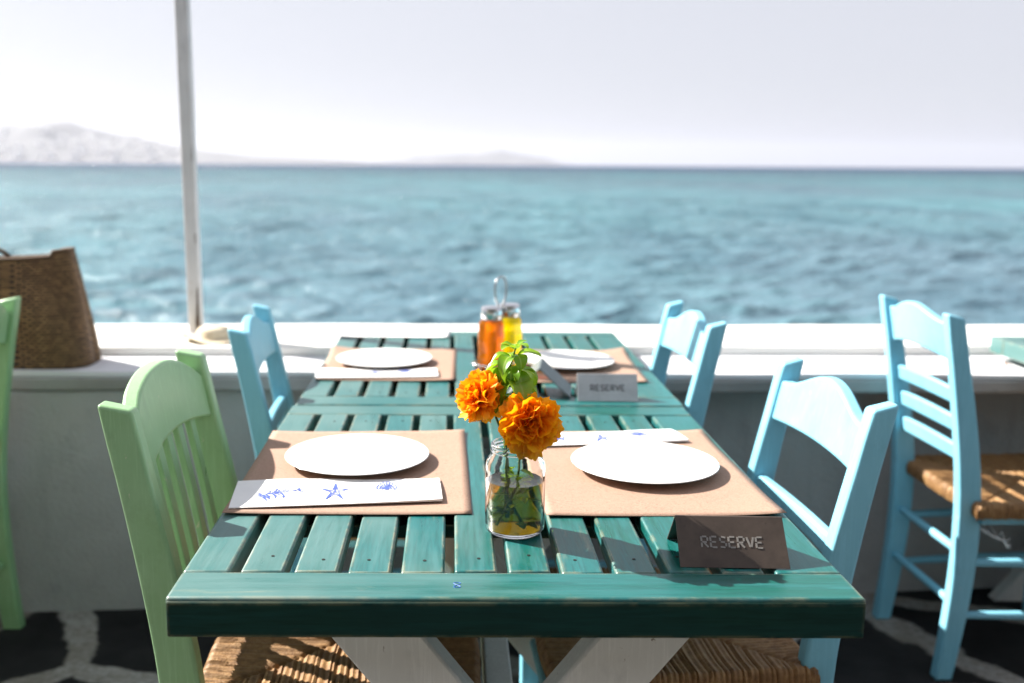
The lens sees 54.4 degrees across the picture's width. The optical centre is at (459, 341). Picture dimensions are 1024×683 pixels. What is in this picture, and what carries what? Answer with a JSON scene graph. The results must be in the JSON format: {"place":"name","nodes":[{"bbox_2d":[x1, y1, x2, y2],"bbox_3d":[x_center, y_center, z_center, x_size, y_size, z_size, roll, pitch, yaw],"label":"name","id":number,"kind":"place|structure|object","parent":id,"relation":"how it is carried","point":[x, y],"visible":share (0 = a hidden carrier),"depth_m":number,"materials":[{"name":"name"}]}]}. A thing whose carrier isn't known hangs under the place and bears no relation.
{"place":"outdoors","nodes":[
{"label":"outdoors","id":0,"kind":"place"},
{"bbox_2d":[110,156,119,160],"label":"white house","id":1,"kind":"structure","parent":0,"point":[115,158],"depth_m":2459.62,"materials":[{"name":"white"}]},
{"bbox_2d":[0,121,390,164],"bbox_3d":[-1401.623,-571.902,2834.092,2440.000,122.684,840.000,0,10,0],"label":"hill","id":2,"kind":"structure","parent":0,"point":[26,135],"depth_m":2597.34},
{"bbox_2d":[12,150,22,155],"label":"white house","id":3,"kind":"structure","parent":2,"relation":"on","point":[17,152],"depth_m":2474.39,"materials":[{"name":"white paint"}]},
{"bbox_2d":[13,145,24,148],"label":"white house","id":4,"kind":"structure","parent":2,"relation":"on","point":[18,146],"depth_m":2529.82,"materials":[{"name":"white paint"}]},
{"bbox_2d":[39,128,49,131],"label":"white house","id":5,"kind":"structure","parent":2,"relation":"on","point":[45,130],"depth_m":2640.45,"materials":[{"name":"white"}]},
{"bbox_2d":[46,153,55,157],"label":"white house","id":6,"kind":"structure","parent":2,"relation":"on","point":[51,155],"depth_m":2469.01,"materials":[{"name":"white"}]},
{"bbox_2d":[50,142,61,145],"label":"white house","id":7,"kind":"structure","parent":2,"relation":"on","point":[56,144],"depth_m":2551.10,"materials":[{"name":"white paint"}]},
{"bbox_2d":[58,134,66,138],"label":"white house","id":8,"kind":"structure","parent":2,"relation":"on","point":[62,136],"depth_m":2633.72,"materials":[{"name":"white"}]},
{"bbox_2d":[66,140,77,144],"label":"white house","id":9,"kind":"structure","parent":2,"relation":"on","point":[74,142],"depth_m":2580.60,"materials":[{"name":"white"}]},
{"bbox_2d":[71,154,79,158],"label":"white house","id":10,"kind":"structure","parent":2,"relation":"on","point":[75,156],"depth_m":2462.73,"materials":[{"name":"white"}]},
{"bbox_2d":[76,143,84,146],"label":"white house","id":11,"kind":"structure","parent":2,"relation":"on","point":[80,145],"depth_m":2562.30,"materials":[{"name":"white"}]},
{"bbox_2d":[75,148,86,153],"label":"white house","id":12,"kind":"structure","parent":2,"relation":"on","point":[81,151],"depth_m":2505.55,"materials":[{"name":"white paint"}]},
{"bbox_2d":[83,133,94,137],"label":"white house","id":13,"kind":"structure","parent":2,"relation":"on","point":[91,134],"depth_m":2680.83,"materials":[{"name":"white paint"}]},
{"bbox_2d":[88,138,95,142],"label":"white house","id":14,"kind":"structure","parent":2,"relation":"on","point":[90,140],"depth_m":2643.97,"materials":[{"name":"white"}]},
{"bbox_2d":[93,152,102,155],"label":"white house","id":15,"kind":"structure","parent":2,"relation":"on","point":[98,153],"depth_m":2501.49,"materials":[{"name":"white paint"}]},
{"bbox_2d":[99,143,106,147],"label":"white house","id":16,"kind":"structure","parent":2,"relation":"on","point":[103,145],"depth_m":2591.63,"materials":[{"name":"white"}]},
{"bbox_2d":[99,148,111,152],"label":"white house","id":17,"kind":"structure","parent":2,"relation":"on","point":[106,150],"depth_m":2531.30,"materials":[{"name":"white paint"}]},
{"bbox_2d":[123,140,129,144],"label":"white house","id":18,"kind":"structure","parent":2,"relation":"on","point":[126,142],"depth_m":2698.10,"materials":[{"name":"white paint"}]},
{"bbox_2d":[135,152,143,156],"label":"white house","id":19,"kind":"structure","parent":2,"relation":"on","point":[140,154],"depth_m":2524.72,"materials":[{"name":"white"}]},
{"bbox_2d":[143,147,151,152],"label":"white house","id":20,"kind":"structure","parent":2,"relation":"on","point":[147,149],"depth_m":2598.89,"materials":[{"name":"white"}]},
{"bbox_2d":[148,154,160,159],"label":"white house","id":21,"kind":"structure","parent":2,"relation":"on","point":[156,156],"depth_m":2507.61,"materials":[{"name":"white"}]},
{"bbox_2d":[372,150,574,165],"bbox_3d":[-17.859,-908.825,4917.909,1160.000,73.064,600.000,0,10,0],"label":"hill","id":22,"kind":"structure","parent":0,"point":[498,157],"depth_m":4725.91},
{"bbox_2d":[0,163,1023,325],"bbox_3d":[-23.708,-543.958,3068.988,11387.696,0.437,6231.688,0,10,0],"label":"sea","id":23,"kind":"structure","parent":0,"point":[445,244],"depth_m":30.31,"materials":[{"name":"liquid"}]},
{"bbox_2d":[0,588,1023,682],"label":"pavement","id":24,"kind":"structure","parent":0,"point":[113,646],"depth_m":2.59,"materials":[{"name":"grey stone"}]},
{"bbox_2d":[0,296,24,628],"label":"rush chair","id":25,"kind":"object","parent":24,"relation":"on","point":[11,612],"visible":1,"depth_m":2.61,"materials":[{"name":"green paint"}]},
{"bbox_2d":[98,348,480,682],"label":"rush chair","id":26,"kind":"object","parent":24,"relation":"on","point":[163,399],"visible":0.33,"depth_m":1.56,"materials":[{"name":"green paint"}]},
{"bbox_2d":[228,304,404,572],"bbox_3d":[-0.237,0.377,2.388,0.538,0.890,0.462,0,10,-3],"label":"rush chair","id":27,"kind":"object","parent":24,"relation":"on","point":[254,343],"visible":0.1,"depth_m":2.22,"materials":[{"name":"blue paint"}]},
{"bbox_2d":[295,331,683,572],"bbox_3d":[0.056,0.419,2.558,0.810,0.751,0.920,0,10,0],"label":"slatted table","id":28,"kind":"object","parent":24,"relation":"on","point":[654,391],"visible":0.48,"depth_m":2.25,"materials":[{"name":"teal wood"}]},
{"bbox_2d":[316,345,456,380],"bbox_3d":[-0.172,0.050,2.450,0.330,0.011,0.392,0,10,0],"label":"placemat","id":29,"kind":"object","parent":28,"relation":"on","point":[442,362],"visible":0.49,"depth_m":2.42,"materials":[{"name":"paper"}]},
{"bbox_2d":[315,368,437,377],"bbox_3d":[-0.195,0.073,2.321,0.286,0.006,0.092,0,10,-3],"label":"napkin sleeve","id":30,"kind":"object","parent":29,"relation":"on","point":[355,373],"visible":1,"depth_m":2.31,"materials":[{"name":"white paper"}]},
{"bbox_2d":[336,348,431,366],"bbox_3d":[-0.187,0.045,2.459,0.236,0.013,0.236,0,10,0],"label":"plate","id":31,"kind":"object","parent":29,"relation":"on","point":[385,357],"visible":1,"depth_m":2.48,"materials":[{"name":"white ceramic"}]},
{"bbox_2d":[471,276,514,370],"bbox_3d":[0.096,-0.043,2.365,0.082,0.227,0.146,9,13,41],"label":"cruet caddy","id":32,"kind":"object","parent":28,"relation":"on","point":[495,295],"visible":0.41,"depth_m":2.35,"materials":[{"name":"silver metal"}]},
{"bbox_2d":[478,305,504,370],"bbox_3d":[0.073,-0.007,2.345,0.054,0.153,0.054,9,13,41],"label":"cruet bottle","id":33,"kind":"object","parent":32,"relation":"in","point":[491,314],"visible":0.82,"depth_m":2.33,"materials":[{"name":"orange glass"}]},
{"bbox_2d":[496,303,521,365],"bbox_3d":[0.118,-0.015,2.395,0.054,0.153,0.054,9,13,41],"label":"cruet bottle","id":34,"kind":"object","parent":32,"relation":"in","point":[511,312],"visible":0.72,"depth_m":2.37,"materials":[{"name":"yellow glass"}]},
{"bbox_2d":[508,358,571,397],"bbox_3d":[0.175,0.077,2.166,0.136,0.061,0.120,2,10,7],"label":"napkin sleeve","id":35,"kind":"object","parent":28,"relation":"on","point":[554,376],"visible":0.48,"depth_m":2.16,"materials":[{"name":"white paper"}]},
{"bbox_2d":[522,347,648,382],"bbox_3d":[0.281,0.054,2.445,0.312,0.011,0.395,0,10,0],"label":"placemat","id":36,"kind":"object","parent":28,"relation":"on","point":[623,363],"visible":0.29,"depth_m":2.40,"materials":[{"name":"paper"}]},
{"bbox_2d":[525,350,614,368],"bbox_3d":[0.262,0.049,2.451,0.236,0.013,0.236,0,10,0],"label":"plate","id":37,"kind":"object","parent":36,"relation":"on","point":[567,359],"visible":0.8,"depth_m":2.48,"materials":[{"name":"white ceramic"}]},
{"bbox_2d":[575,373,637,401],"bbox_3d":[0.309,0.094,2.100,0.126,0.053,0.060,1,10,1],"label":"reserve sign","id":38,"kind":"object","parent":28,"relation":"on","point":[609,387],"visible":1,"depth_m":2.08,"materials":[{"name":"grey metal"}]},
{"bbox_2d":[7,324,1023,611],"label":"sea wall","id":39,"kind":"structure","parent":24,"relation":"on","point":[71,542],"depth_m":2.80,"materials":[{"name":"grey paint"}]},
{"bbox_2d":[0,247,100,368],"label":"woven bag","id":40,"kind":"object","parent":39,"relation":"on","point":[56,329],"visible":0.98,"depth_m":2.69,"materials":[{"name":"brown wicker"}]},
{"bbox_2d":[174,0,203,336],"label":"awning pole","id":41,"kind":"object","parent":39,"relation":"on","point":[183,33],"visible":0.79,"depth_m":2.96,"materials":[{"name":"white metal"}]},
{"bbox_2d":[180,325,229,344],"bbox_3d":[-0.742,-0.025,2.999,0.198,0.043,0.187,0,10,0],"label":"straw hat","id":42,"kind":"object","parent":39,"relation":"on","point":[212,335],"visible":0.85,"depth_m":2.96,"materials":[{"name":"beige wicker"}]},
{"bbox_2d":[166,406,865,682],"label":"slatted table","id":43,"kind":"object","parent":24,"relation":"on","point":[633,616],"visible":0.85,"depth_m":1.21,"materials":[{"name":"teal wood"}]},
{"bbox_2d":[222,429,471,514],"bbox_3d":[-0.163,0.202,1.612,0.356,0.005,0.444,0,10,0],"label":"placemat","id":44,"kind":"object","parent":43,"relation":"on","point":[445,462],"visible":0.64,"depth_m":1.58,"materials":[{"name":"paper"}]},
{"bbox_2d":[228,478,441,508],"bbox_3d":[-0.180,0.222,1.482,0.308,0.006,0.122,-1,10,-6],"label":"napkin sleeve","id":45,"kind":"object","parent":44,"relation":"on","point":[277,493],"visible":1,"depth_m":1.47,"materials":[{"name":"white paper"}]},
{"bbox_2d":[285,434,428,474],"bbox_3d":[-0.169,0.190,1.642,0.236,0.013,0.236,0,10,0],"label":"plate","id":46,"kind":"object","parent":44,"relation":"on","point":[357,454],"visible":1,"depth_m":1.65,"materials":[{"name":"white ceramic"}]},
{"bbox_2d":[485,437,545,538],"bbox_3d":[0.074,0.194,1.330,0.080,0.122,0.080,0,10,0],"label":"flower jar","id":47,"kind":"object","parent":43,"relation":"on","point":[514,497],"visible":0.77,"depth_m":1.30,"materials":[{"name":"clear glass"}]},
{"bbox_2d":[455,368,507,447],"bbox_3d":[0.038,0.140,1.316,0.091,0.212,0.071,0,10,0],"label":"marigold","id":48,"kind":"object","parent":47,"relation":"in","point":[476,395],"visible":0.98,"depth_m":1.29,"materials":[{"name":"orange plant"}]},
{"bbox_2d":[485,340,541,447],"bbox_3d":[0.066,0.122,1.325,0.078,0.250,0.075,6,11,28],"label":"basil sprig","id":49,"kind":"object","parent":47,"relation":"in","point":[520,376],"visible":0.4,"depth_m":1.29,"materials":[{"name":"green plant"}]},
{"bbox_2d":[498,392,563,460],"bbox_3d":[0.087,0.157,1.289,0.085,0.187,0.078,4,11,21],"label":"marigold","id":50,"kind":"object","parent":47,"relation":"in","point":[531,427],"visible":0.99,"depth_m":1.27,"materials":[{"name":"orange plant"}]},
{"bbox_2d":[542,429,786,515],"bbox_3d":[0.287,0.204,1.618,0.343,0.006,0.452,0,10,0],"label":"placemat","id":51,"kind":"object","parent":43,"relation":"on","point":[729,487],"visible":0.59,"depth_m":1.49,"materials":[{"name":"paper"}]},
{"bbox_2d":[552,429,688,445],"bbox_3d":[0.252,0.171,1.786,0.297,0.006,0.086,-1,10,-8],"label":"napkin sleeve","id":52,"kind":"object","parent":51,"relation":"on","point":[590,438],"visible":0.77,"depth_m":1.78,"materials":[{"name":"white paper"}]},
{"bbox_2d":[571,440,719,483],"bbox_3d":[0.298,0.199,1.611,0.236,0.013,0.236,0,10,0],"label":"plate","id":53,"kind":"object","parent":51,"relation":"on","point":[648,462],"visible":1,"depth_m":1.62,"materials":[{"name":"white ceramic"}]},
{"bbox_2d":[667,515,789,568],"bbox_3d":[0.339,0.245,1.262,0.134,0.049,0.096,1,10,1],"label":"reserve sign","id":54,"kind":"object","parent":43,"relation":"on","point":[704,541],"visible":1,"depth_m":1.24,"materials":[{"name":"brown metal"}]},
{"bbox_2d":[484,301,726,567],"bbox_3d":[0.318,0.365,2.477,0.538,0.890,0.439,0,10,-3],"label":"rush chair","id":55,"kind":"object","parent":24,"relation":"on","point":[694,339],"visible":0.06,"depth_m":2.35,"materials":[{"name":"blue paint"}]},
{"bbox_2d":[520,357,898,682],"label":"rush chair","id":56,"kind":"object","parent":24,"relation":"on","point":[830,416],"visible":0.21,"depth_m":1.63,"materials":[{"name":"blue paint"}]},
{"bbox_2d":[872,295,1023,679],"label":"rush chair","id":57,"kind":"object","parent":24,"relation":"on","point":[970,481],"visible":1,"depth_m":2.44,"materials":[{"name":"blue paint"}]},
{"bbox_2d":[980,525,1010,547],"bbox_3d":[1.277,0.464,2.376,0.090,0.061,0.014,0,10,0],"label":"string","id":58,"kind":"object","parent":57,"relation":"attached to","point":[997,537],"visible":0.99,"depth_m":2.38,"materials":[{"name":"white fabric"}]},
{"bbox_2d":[988,336,1023,600],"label":"slatted table","id":59,"kind":"object","parent":24,"relation":"on","point":[1009,586],"visible":1,"depth_m":2.87,"materials":[{"name":"teal wood"}]},
{"bbox_2d":[0,0,1023,167],"label":"sky","id":60,"kind":"structure","parent":0,"point":[728,83],"materials":[{"name":"white"}]}
]}

